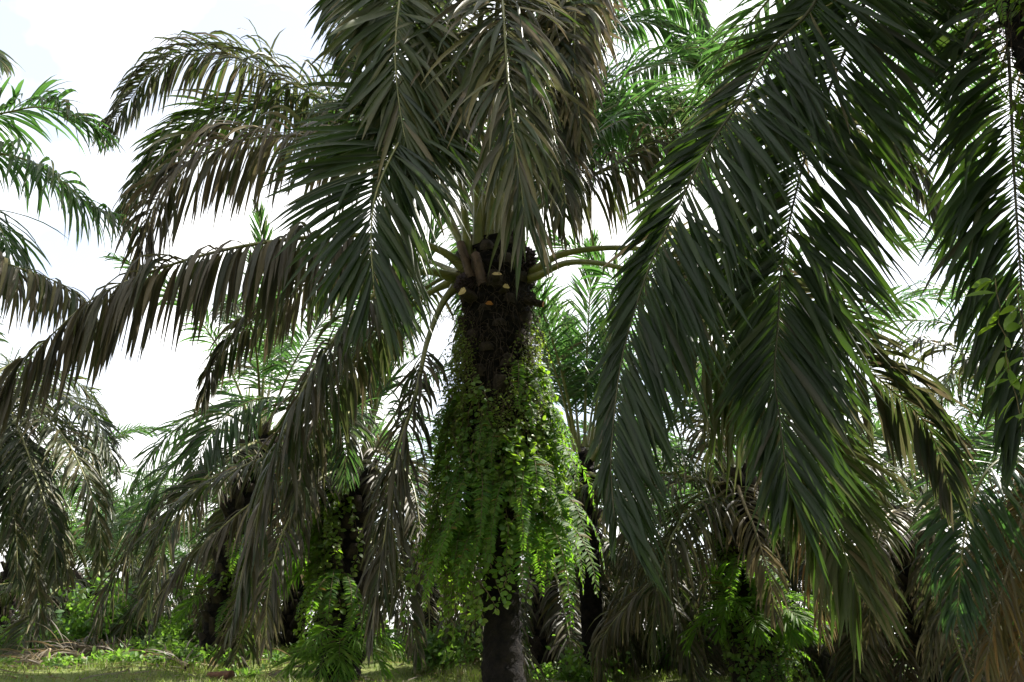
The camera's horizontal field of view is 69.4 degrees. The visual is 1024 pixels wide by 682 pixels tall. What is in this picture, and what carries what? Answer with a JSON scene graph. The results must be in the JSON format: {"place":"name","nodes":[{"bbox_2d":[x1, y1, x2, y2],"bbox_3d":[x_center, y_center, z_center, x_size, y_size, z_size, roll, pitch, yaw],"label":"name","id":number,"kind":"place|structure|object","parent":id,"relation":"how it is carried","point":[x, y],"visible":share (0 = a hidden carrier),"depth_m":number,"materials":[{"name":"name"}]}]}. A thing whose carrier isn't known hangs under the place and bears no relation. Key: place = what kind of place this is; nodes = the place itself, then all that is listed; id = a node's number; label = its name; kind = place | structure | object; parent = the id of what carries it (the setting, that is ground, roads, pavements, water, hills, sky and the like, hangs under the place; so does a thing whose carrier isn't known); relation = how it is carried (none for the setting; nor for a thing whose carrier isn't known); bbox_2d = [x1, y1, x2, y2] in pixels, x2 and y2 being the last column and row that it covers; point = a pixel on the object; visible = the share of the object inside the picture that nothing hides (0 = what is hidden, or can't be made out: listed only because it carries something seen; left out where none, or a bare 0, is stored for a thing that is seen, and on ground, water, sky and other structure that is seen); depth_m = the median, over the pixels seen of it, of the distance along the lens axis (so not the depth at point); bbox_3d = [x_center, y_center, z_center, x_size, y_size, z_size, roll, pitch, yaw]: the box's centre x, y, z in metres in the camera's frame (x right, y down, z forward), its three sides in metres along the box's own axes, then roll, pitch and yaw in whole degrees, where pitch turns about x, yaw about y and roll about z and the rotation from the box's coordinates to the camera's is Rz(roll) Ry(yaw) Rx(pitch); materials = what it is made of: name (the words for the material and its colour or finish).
{"place":"outdoors","nodes":[
{"label":"outdoors","id":0,"kind":"place"},
{"bbox_2d":[0,643,982,681],"bbox_3d":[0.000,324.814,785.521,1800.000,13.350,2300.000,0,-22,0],"label":"ground","id":1,"kind":"structure","parent":0,"point":[68,677],"depth_m":10.78,"materials":[{"name":"green plant"}]},
{"bbox_2d":[0,644,63,665],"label":"fallen frond","id":2,"kind":"object","parent":1,"relation":"on","point":[19,653],"visible":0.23,"depth_m":12.41,"materials":[{"name":"brown plant"}]},
{"bbox_2d":[0,645,67,669],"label":"fallen frond","id":3,"kind":"object","parent":1,"relation":"on","point":[31,660],"visible":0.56,"depth_m":11.34,"materials":[{"name":"brown plant"}]},
{"bbox_2d":[19,625,79,653],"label":"shrub","id":4,"kind":"object","parent":1,"relation":"on","point":[56,634],"visible":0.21,"depth_m":17.02,"materials":[{"name":"green plant"}]},
{"bbox_2d":[10,617,89,665],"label":"fallen frond","id":5,"kind":"object","parent":1,"relation":"on","point":[72,652],"visible":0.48,"depth_m":12.08,"materials":[{"name":"brown plant"}]},
{"bbox_2d":[0,602,102,648],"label":"shrub","id":6,"kind":"object","parent":1,"relation":"on","point":[3,618],"visible":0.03,"depth_m":18.51,"materials":[{"name":"green plant"}]},
{"bbox_2d":[0,308,128,643],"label":"oil palm","id":7,"kind":"object","parent":1,"relation":"on","point":[30,511],"visible":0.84,"depth_m":12.84,"materials":[{"name":"green plant"}]},
{"bbox_2d":[40,652,90,669],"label":"weed","id":8,"kind":"object","parent":1,"relation":"on","point":[57,660],"visible":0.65,"depth_m":11.00,"materials":[{"name":"green plant"}]},
{"bbox_2d":[27,635,115,667],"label":"fallen frond","id":9,"kind":"object","parent":1,"relation":"on","point":[78,642],"visible":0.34,"depth_m":13.00,"materials":[{"name":"brown plant"}]},
{"bbox_2d":[0,50,144,339],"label":"oil palm","id":10,"kind":"object","parent":1,"relation":"on","point":[50,295],"visible":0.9,"depth_m":10.10,"materials":[{"name":"green plant"}]},
{"bbox_2d":[51,632,112,661],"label":"fallen frond","id":11,"kind":"object","parent":1,"relation":"on","point":[103,644],"visible":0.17,"depth_m":12.86,"materials":[{"name":"brown plant"}]},
{"bbox_2d":[45,645,124,668],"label":"shrub","id":12,"kind":"object","parent":1,"relation":"on","point":[96,655],"visible":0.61,"depth_m":11.48,"materials":[{"name":"green plant"}]},
{"bbox_2d":[0,419,178,636],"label":"oil palm","id":13,"kind":"object","parent":1,"relation":"on","point":[125,436],"visible":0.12,"depth_m":23.86,"materials":[{"name":"green plant"}]},
{"bbox_2d":[17,557,175,654],"bbox_3d":[-9.551,6.111,16.919,3.086,2.265,2.812,0,-22,0],"label":"shrub","id":14,"kind":"object","parent":1,"relation":"on","point":[83,625],"visible":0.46,"depth_m":16.46,"materials":[{"name":"green plant"}]},
{"bbox_2d":[0,472,195,647],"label":"oil palm","id":15,"kind":"object","parent":1,"relation":"on","point":[124,489],"visible":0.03,"depth_m":25.58,"materials":[{"name":"green plant"}]},
{"bbox_2d":[63,632,143,663],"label":"fallen frond","id":16,"kind":"object","parent":1,"relation":"on","point":[127,646],"visible":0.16,"depth_m":12.91,"materials":[{"name":"brown plant"}]},
{"bbox_2d":[5,492,204,611],"bbox_3d":[-17.618,11.481,34.451,10.737,9.364,10.926,0,-22,0],"label":"oil palm","id":17,"kind":"object","parent":1,"relation":"on","point":[144,544],"depth_m":34.64,"materials":[{"name":"green plant"}]},
{"bbox_2d":[102,647,143,665],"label":"weed","id":18,"kind":"object","parent":1,"relation":"on","point":[133,656],"visible":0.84,"depth_m":10.94,"materials":[{"name":"green plant"}]},
{"bbox_2d":[0,422,253,657],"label":"oil palm","id":19,"kind":"object","parent":1,"relation":"on","point":[20,622],"visible":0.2,"depth_m":19.54,"materials":[{"name":"green plant"}]},
{"bbox_2d":[44,498,216,624],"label":"oil palm","id":20,"kind":"object","parent":1,"relation":"on","point":[79,563],"visible":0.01,"depth_m":28.02,"materials":[{"name":"green plant"}]},
{"bbox_2d":[65,610,199,652],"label":"shrub","id":21,"kind":"object","parent":1,"relation":"on","point":[163,626],"visible":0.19,"depth_m":19.04,"materials":[{"name":"green plant"}]},
{"bbox_2d":[87,630,198,657],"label":"shrub","id":22,"kind":"object","parent":1,"relation":"on","point":[142,646],"visible":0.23,"depth_m":15.74,"materials":[{"name":"green plant"}]},
{"bbox_2d":[124,640,201,670],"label":"fallen frond","id":23,"kind":"object","parent":1,"relation":"on","point":[186,664],"visible":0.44,"depth_m":11.44,"materials":[{"name":"brown plant"}]},
{"bbox_2d":[151,636,198,661],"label":"shrub","id":24,"kind":"object","parent":1,"relation":"on","point":[176,642],"visible":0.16,"depth_m":14.71,"materials":[{"name":"green plant"}]},
{"bbox_2d":[141,643,209,667],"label":"shrub","id":25,"kind":"object","parent":1,"relation":"on","point":[181,654],"visible":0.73,"depth_m":11.56,"materials":[{"name":"green plant"}]},
{"bbox_2d":[148,619,253,646],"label":"shrub","id":26,"kind":"object","parent":1,"relation":"on","point":[183,636],"visible":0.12,"depth_m":18.70,"materials":[{"name":"green plant"}]},
{"bbox_2d":[185,643,245,666],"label":"shrub","id":27,"kind":"object","parent":1,"relation":"on","point":[223,658],"visible":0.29,"depth_m":13.23,"materials":[{"name":"green plant"}]},
{"bbox_2d":[206,670,234,679],"bbox_3d":[-4.156,4.767,10.535,0.380,0.144,0.179,-6,-23,14],"label":"log","id":28,"kind":"object","parent":1,"relation":"on","point":[228,674],"visible":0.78,"depth_m":10.48,"materials":[{"name":"brown wood"}]},
{"bbox_2d":[75,461,400,648],"bbox_3d":[-8.604,7.769,22.710,9.612,8.771,10.102,16,-27,-35],"label":"oil palm","id":29,"kind":"object","parent":1,"relation":"on","point":[168,613],"visible":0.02,"depth_m":20.04,"materials":[{"name":"green plant"}]},
{"bbox_2d":[219,663,270,678],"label":"weed","id":30,"kind":"object","parent":1,"relation":"on","point":[244,671],"visible":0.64,"depth_m":11.26,"materials":[{"name":"green plant"}]},
{"bbox_2d":[86,197,427,667],"bbox_3d":[-4.944,2.053,15.590,6.044,9.634,9.629,0,-22,0],"label":"oil palm","id":31,"kind":"object","parent":1,"relation":"on","point":[251,433],"visible":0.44,"depth_m":14.22,"materials":[{"name":"green plant"}]},
{"bbox_2d":[168,567,215,625],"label":"fern","id":32,"kind":"object","parent":31,"relation":"attached to","point":[182,613],"visible":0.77,"depth_m":14.20,"materials":[{"name":"green plant"}]},
{"bbox_2d":[212,508,269,658],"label":"climbing vine","id":33,"kind":"object","parent":31,"relation":"attached to","point":[217,586],"visible":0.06,"depth_m":14.36,"materials":[{"name":"green plant"}]},
{"bbox_2d":[215,597,267,648],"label":"fern","id":34,"kind":"object","parent":31,"relation":"attached to","point":[222,607],"visible":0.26,"depth_m":14.00,"materials":[{"name":"green plant"}]},
{"bbox_2d":[229,534,278,582],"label":"fern","id":35,"kind":"object","parent":31,"relation":"attached to","point":[236,556],"visible":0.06,"depth_m":14.12,"materials":[{"name":"green plant"}]},
{"bbox_2d":[105,373,441,657],"bbox_3d":[-5.692,6.167,20.816,10.459,8.934,10.480,14,-26,-31],"label":"oil palm","id":36,"kind":"object","parent":1,"relation":"on","point":[289,615],"visible":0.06,"depth_m":19.00,"materials":[{"name":"green plant"}]},
{"bbox_2d":[264,649,288,666],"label":"weed","id":37,"kind":"object","parent":1,"relation":"on","point":[276,655],"visible":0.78,"depth_m":12.37,"materials":[{"name":"green plant"}]},
{"bbox_2d":[244,634,315,662],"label":"shrub","id":38,"kind":"object","parent":1,"relation":"on","point":[247,653],"visible":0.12,"depth_m":14.12,"materials":[{"name":"green plant"}]},
{"bbox_2d":[259,648,312,681],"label":"fallen frond","id":39,"kind":"object","parent":1,"relation":"on","point":[279,671],"visible":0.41,"depth_m":11.35,"materials":[{"name":"brown plant"}]},
{"bbox_2d":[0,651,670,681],"bbox_3d":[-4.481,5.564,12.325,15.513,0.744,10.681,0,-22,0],"label":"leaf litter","id":40,"kind":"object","parent":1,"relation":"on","point":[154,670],"visible":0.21,"depth_m":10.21,"materials":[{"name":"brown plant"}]},
{"bbox_2d":[130,200,545,681],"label":"oil palm","id":41,"kind":"object","parent":1,"relation":"on","point":[357,477],"visible":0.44,"depth_m":10.44,"materials":[{"name":"green plant"}]},
{"bbox_2d":[261,533,322,599],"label":"fern","id":42,"kind":"object","parent":41,"relation":"attached to","point":[295,571],"visible":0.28,"depth_m":11.04,"materials":[{"name":"green plant"}]},
{"bbox_2d":[277,521,321,583],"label":"fern","id":43,"kind":"object","parent":41,"relation":"attached to","point":[303,538],"visible":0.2,"depth_m":11.09,"materials":[{"name":"green plant"}]},
{"bbox_2d":[293,455,364,681],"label":"climbing vine","id":44,"kind":"object","parent":41,"relation":"attached to","point":[318,569],"visible":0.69,"depth_m":10.99,"materials":[{"name":"green plant"}]},
{"bbox_2d":[295,569,365,649],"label":"fern","id":45,"kind":"object","parent":41,"relation":"attached to","point":[351,593],"visible":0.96,"depth_m":10.43,"materials":[{"name":"green plant"}]},
{"bbox_2d":[271,623,413,681],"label":"fern","id":46,"kind":"object","parent":41,"relation":"attached to","point":[330,659],"visible":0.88,"depth_m":10.04,"materials":[{"name":"green plant"}]},
{"bbox_2d":[338,602,389,656],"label":"fern","id":47,"kind":"object","parent":41,"relation":"attached to","point":[349,624],"visible":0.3,"depth_m":10.48,"materials":[{"name":"green plant"}]},
{"bbox_2d":[308,605,418,655],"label":"shrub","id":48,"kind":"object","parent":1,"relation":"on","point":[389,635],"visible":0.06,"depth_m":17.62,"materials":[{"name":"green plant"}]},
{"bbox_2d":[257,393,613,656],"bbox_3d":[-2.355,5.221,19.125,10.111,8.708,10.355,0,-22,0],"label":"oil palm","id":49,"kind":"object","parent":1,"relation":"on","point":[429,617],"visible":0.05,"depth_m":18.53,"materials":[{"name":"green plant"}]},
{"bbox_2d":[389,619,482,673],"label":"shrub","id":50,"kind":"object","parent":1,"relation":"on","point":[434,656],"visible":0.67,"depth_m":12.42,"materials":[{"name":"green plant"}]},
{"bbox_2d":[0,0,991,681],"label":"oil palm","id":51,"kind":"object","parent":1,"relation":"on","point":[536,90],"visible":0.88,"depth_m":7.65,"materials":[{"name":"green plant"}]},
{"bbox_2d":[398,488,470,622],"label":"fern","id":52,"kind":"object","parent":51,"relation":"attached to","point":[415,578],"visible":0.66,"depth_m":7.88,"materials":[{"name":"green plant"}]},
{"bbox_2d":[411,510,458,583],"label":"fern","id":53,"kind":"object","parent":51,"relation":"attached to","point":[433,540],"visible":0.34,"depth_m":7.87,"materials":[{"name":"green plant"}]},
{"bbox_2d":[409,440,472,501],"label":"fern","id":54,"kind":"object","parent":51,"relation":"attached to","point":[440,469],"visible":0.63,"depth_m":8.01,"materials":[{"name":"green plant"}]},
{"bbox_2d":[425,400,462,465],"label":"fern","id":55,"kind":"object","parent":51,"relation":"attached to","point":[435,434],"visible":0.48,"depth_m":8.29,"materials":[{"name":"green plant"}]},
{"bbox_2d":[422,507,473,611],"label":"fern","id":56,"kind":"object","parent":51,"relation":"attached to","point":[428,594],"visible":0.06,"depth_m":8.57,"materials":[{"name":"green plant"}]},
{"bbox_2d":[421,504,482,605],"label":"fern","id":57,"kind":"object","parent":51,"relation":"attached to","point":[444,540],"visible":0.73,"depth_m":7.47,"materials":[{"name":"green plant"}]},
{"bbox_2d":[439,456,492,538],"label":"fern","id":58,"kind":"object","parent":51,"relation":"attached to","point":[465,496],"visible":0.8,"depth_m":7.64,"materials":[{"name":"green plant"}]},
{"bbox_2d":[420,374,517,608],"bbox_3d":[-0.495,1.584,7.985,1.289,2.489,0.642,-15,-27,33],"label":"climbing vine","id":59,"kind":"object","parent":51,"relation":"attached to","point":[445,458],"visible":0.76,"depth_m":7.96,"materials":[{"name":"green plant"}]},
{"bbox_2d":[434,307,507,470],"bbox_3d":[-0.550,0.615,8.680,0.722,2.146,1.290,6,-23,-14],"label":"climbing vine","id":60,"kind":"object","parent":51,"relation":"attached to","point":[457,380],"visible":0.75,"depth_m":8.53,"materials":[{"name":"green plant"}]},
{"bbox_2d":[437,505,508,643],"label":"climbing vine","id":61,"kind":"object","parent":51,"relation":"attached to","point":[473,603],"visible":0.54,"depth_m":7.64,"materials":[{"name":"green plant"}]},
{"bbox_2d":[457,416,516,477],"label":"fern","id":62,"kind":"object","parent":51,"relation":"attached to","point":[488,444],"visible":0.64,"depth_m":7.87,"materials":[{"name":"green plant"}]},
{"bbox_2d":[469,513,523,581],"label":"fern","id":63,"kind":"object","parent":51,"relation":"attached to","point":[488,524],"visible":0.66,"depth_m":7.48,"materials":[{"name":"green plant"}]},
{"bbox_2d":[449,385,556,532],"bbox_3d":[-0.091,1.216,7.980,1.264,1.673,0.486,0,-22,0],"label":"climbing vine","id":64,"kind":"object","parent":51,"relation":"attached to","point":[498,425],"visible":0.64,"depth_m":8.02,"materials":[{"name":"green plant"}]},
{"bbox_2d":[470,419,553,542],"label":"climbing vine","id":65,"kind":"object","parent":51,"relation":"attached to","point":[517,467],"visible":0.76,"depth_m":7.73,"materials":[{"name":"green plant"}]},
{"bbox_2d":[490,473,563,550],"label":"fern","id":66,"kind":"object","parent":51,"relation":"attached to","point":[497,490],"visible":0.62,"depth_m":7.50,"materials":[{"name":"green plant"}]},
{"bbox_2d":[501,315,553,486],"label":"climbing vine","id":67,"kind":"object","parent":51,"relation":"attached to","point":[537,352],"visible":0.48,"depth_m":8.52,"materials":[{"name":"green plant"}]},
{"bbox_2d":[510,360,554,408],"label":"fern","id":68,"kind":"object","parent":51,"relation":"attached to","point":[522,368],"visible":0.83,"depth_m":8.37,"materials":[{"name":"green plant"}]},
{"bbox_2d":[500,364,572,604],"bbox_3d":[0.369,1.539,8.225,0.583,2.658,1.522,-10,-24,23],"label":"climbing vine","id":69,"kind":"object","parent":51,"relation":"attached to","point":[543,449],"visible":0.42,"depth_m":8.15,"materials":[{"name":"green plant"}]},
{"bbox_2d":[513,453,566,517],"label":"fern","id":70,"kind":"object","parent":51,"relation":"attached to","point":[527,474],"visible":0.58,"depth_m":7.68,"materials":[{"name":"green plant"}]},
{"bbox_2d":[518,394,580,471],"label":"fern","id":71,"kind":"object","parent":51,"relation":"attached to","point":[563,425],"visible":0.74,"depth_m":8.32,"materials":[{"name":"green plant"}]},
{"bbox_2d":[528,506,572,595],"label":"fern","id":72,"kind":"object","parent":51,"relation":"attached to","point":[536,571],"visible":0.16,"depth_m":8.85,"materials":[{"name":"green plant"}]},
{"bbox_2d":[510,504,600,628],"bbox_3d":[0.426,2.235,7.554,0.923,1.333,0.935,0,-22,0],"label":"fern","id":73,"kind":"object","parent":51,"relation":"attached to","point":[565,552],"visible":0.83,"depth_m":7.42,"materials":[{"name":"green plant"}]},
{"bbox_2d":[531,433,594,506],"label":"fern","id":74,"kind":"object","parent":51,"relation":"attached to","point":[570,461],"visible":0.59,"depth_m":8.17,"materials":[{"name":"green plant"}]},
{"bbox_2d":[537,485,604,573],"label":"fern","id":75,"kind":"object","parent":51,"relation":"attached to","point":[562,492],"visible":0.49,"depth_m":7.80,"materials":[{"name":"green plant"}]},
{"bbox_2d":[365,409,729,681],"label":"oil palm","id":76,"kind":"object","parent":1,"relation":"on","point":[544,625],"visible":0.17,"depth_m":15.16,"materials":[{"name":"green plant"}]},
{"bbox_2d":[527,634,631,681],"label":"shrub","id":77,"kind":"object","parent":1,"relation":"on","point":[573,667],"visible":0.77,"depth_m":13.39,"materials":[{"name":"green plant"}]},
{"bbox_2d":[519,485,718,674],"bbox_3d":[3.628,8.038,22.853,10.722,7.434,9.579,0,-22,0],"label":"oil palm","id":78,"kind":"object","parent":1,"relation":"on","point":[610,581],"visible":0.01,"depth_m":21.20,"materials":[{"name":"green plant"}]},
{"bbox_2d":[432,209,879,681],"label":"oil palm","id":79,"kind":"object","parent":1,"relation":"on","point":[569,347],"visible":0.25,"depth_m":15.05,"materials":[{"name":"green plant"}]},
{"bbox_2d":[628,611,722,676],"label":"shrub","id":80,"kind":"object","parent":1,"relation":"on","point":[666,657],"visible":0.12,"depth_m":17.08,"materials":[{"name":"green plant"}]},
{"bbox_2d":[521,419,846,679],"bbox_3d":[4.473,5.778,18.600,10.010,8.994,9.438,-17,-28,36],"label":"oil palm","id":81,"kind":"object","parent":1,"relation":"on","point":[713,656],"visible":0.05,"depth_m":15.62,"materials":[{"name":"green plant"}]},
{"bbox_2d":[461,222,1022,681],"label":"oil palm","id":82,"kind":"object","parent":1,"relation":"on","point":[741,530],"visible":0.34,"depth_m":11.03,"materials":[{"name":"green plant"}]},
{"bbox_2d":[701,467,758,660],"bbox_3d":[3.356,3.422,11.548,0.489,2.945,0.796,17,-28,-36],"label":"climbing vine","id":83,"kind":"object","parent":82,"relation":"attached to","point":[724,556],"visible":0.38,"depth_m":11.49,"materials":[{"name":"green plant"}]},
{"bbox_2d":[677,560,790,658],"bbox_3d":[3.221,3.976,10.980,1.693,1.387,1.224,0,-22,0],"label":"fern","id":84,"kind":"object","parent":82,"relation":"attached to","point":[717,608],"visible":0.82,"depth_m":10.80,"materials":[{"name":"green plant"}]},
{"bbox_2d":[722,552,791,619],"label":"fern","id":85,"kind":"object","parent":82,"relation":"attached to","point":[731,567],"visible":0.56,"depth_m":10.94,"materials":[{"name":"green plant"}]},
{"bbox_2d":[718,567,801,681],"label":"climbing vine","id":86,"kind":"object","parent":82,"relation":"attached to","point":[735,656],"visible":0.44,"depth_m":10.91,"materials":[{"name":"green plant"}]},
{"bbox_2d":[750,655,792,681],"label":"fern","id":87,"kind":"object","parent":82,"relation":"attached to","point":[761,670],"visible":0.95,"depth_m":10.65,"materials":[{"name":"green plant"}]},
{"bbox_2d":[743,570,835,650],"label":"fern","id":88,"kind":"object","parent":82,"relation":"attached to","point":[800,620],"visible":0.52,"depth_m":10.55,"materials":[{"name":"green plant"}]},
{"bbox_2d":[775,642,824,681],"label":"fern","id":89,"kind":"object","parent":82,"relation":"attached to","point":[798,663],"visible":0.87,"depth_m":10.76,"materials":[{"name":"green plant"}]},
{"bbox_2d":[572,466,1018,681],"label":"oil palm","id":90,"kind":"object","parent":1,"relation":"on","point":[822,661],"visible":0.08,"depth_m":14.81,"materials":[{"name":"green plant"}]},
{"bbox_2d":[583,0,1023,608],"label":"oil palm","id":91,"kind":"object","parent":1,"relation":"on","point":[911,38],"visible":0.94,"depth_m":6.10,"materials":[{"name":"green plant"}]},
{"bbox_2d":[966,278,1023,422],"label":"climbing vine","id":92,"kind":"object","parent":91,"relation":"attached to","point":[1009,325],"visible":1,"depth_m":4.85,"materials":[{"name":"green plant"}]},
{"bbox_2d":[973,0,1023,193],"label":"climbing vine","id":93,"kind":"object","parent":91,"relation":"attached to","point":[1019,107],"visible":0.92,"depth_m":5.75,"materials":[{"name":"green plant"}]},
{"bbox_2d":[994,0,1023,25],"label":"fern","id":94,"kind":"object","parent":91,"relation":"attached to","point":[1000,9],"visible":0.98,"depth_m":5.28,"materials":[{"name":"green plant"}]},
{"bbox_2d":[631,375,1023,681],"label":"oil palm","id":95,"kind":"object","parent":1,"relation":"on","point":[914,595],"visible":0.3,"depth_m":12.25,"materials":[{"name":"green plant"}]},
{"bbox_2d":[648,398,1018,667],"bbox_3d":[8.866,6.144,21.175,10.152,8.982,10.351,-11,-25,25],"label":"oil palm","id":96,"kind":"object","parent":1,"relation":"on","point":[877,424],"visible":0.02,"depth_m":20.39,"materials":[{"name":"green plant"}]},
{"bbox_2d":[838,377,1023,673],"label":"oil palm","id":97,"kind":"object","parent":1,"relation":"on","point":[978,413],"visible":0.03,"depth_m":19.15,"materials":[{"name":"green plant"}]},
{"bbox_2d":[860,334,1023,681],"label":"oil palm","id":98,"kind":"object","parent":1,"relation":"on","point":[996,518],"visible":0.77,"depth_m":8.31,"materials":[{"name":"green plant"}]},
{"bbox_2d":[861,228,1023,510],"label":"oil palm","id":99,"kind":"object","parent":1,"relation":"on","point":[946,383],"visible":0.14,"depth_m":19.51,"materials":[{"name":"green plant"}]},
{"bbox_2d":[0,0,1023,642],"label":"sky","id":100,"kind":"structure","parent":0,"point":[91,45],"materials":[{"name":"white"}]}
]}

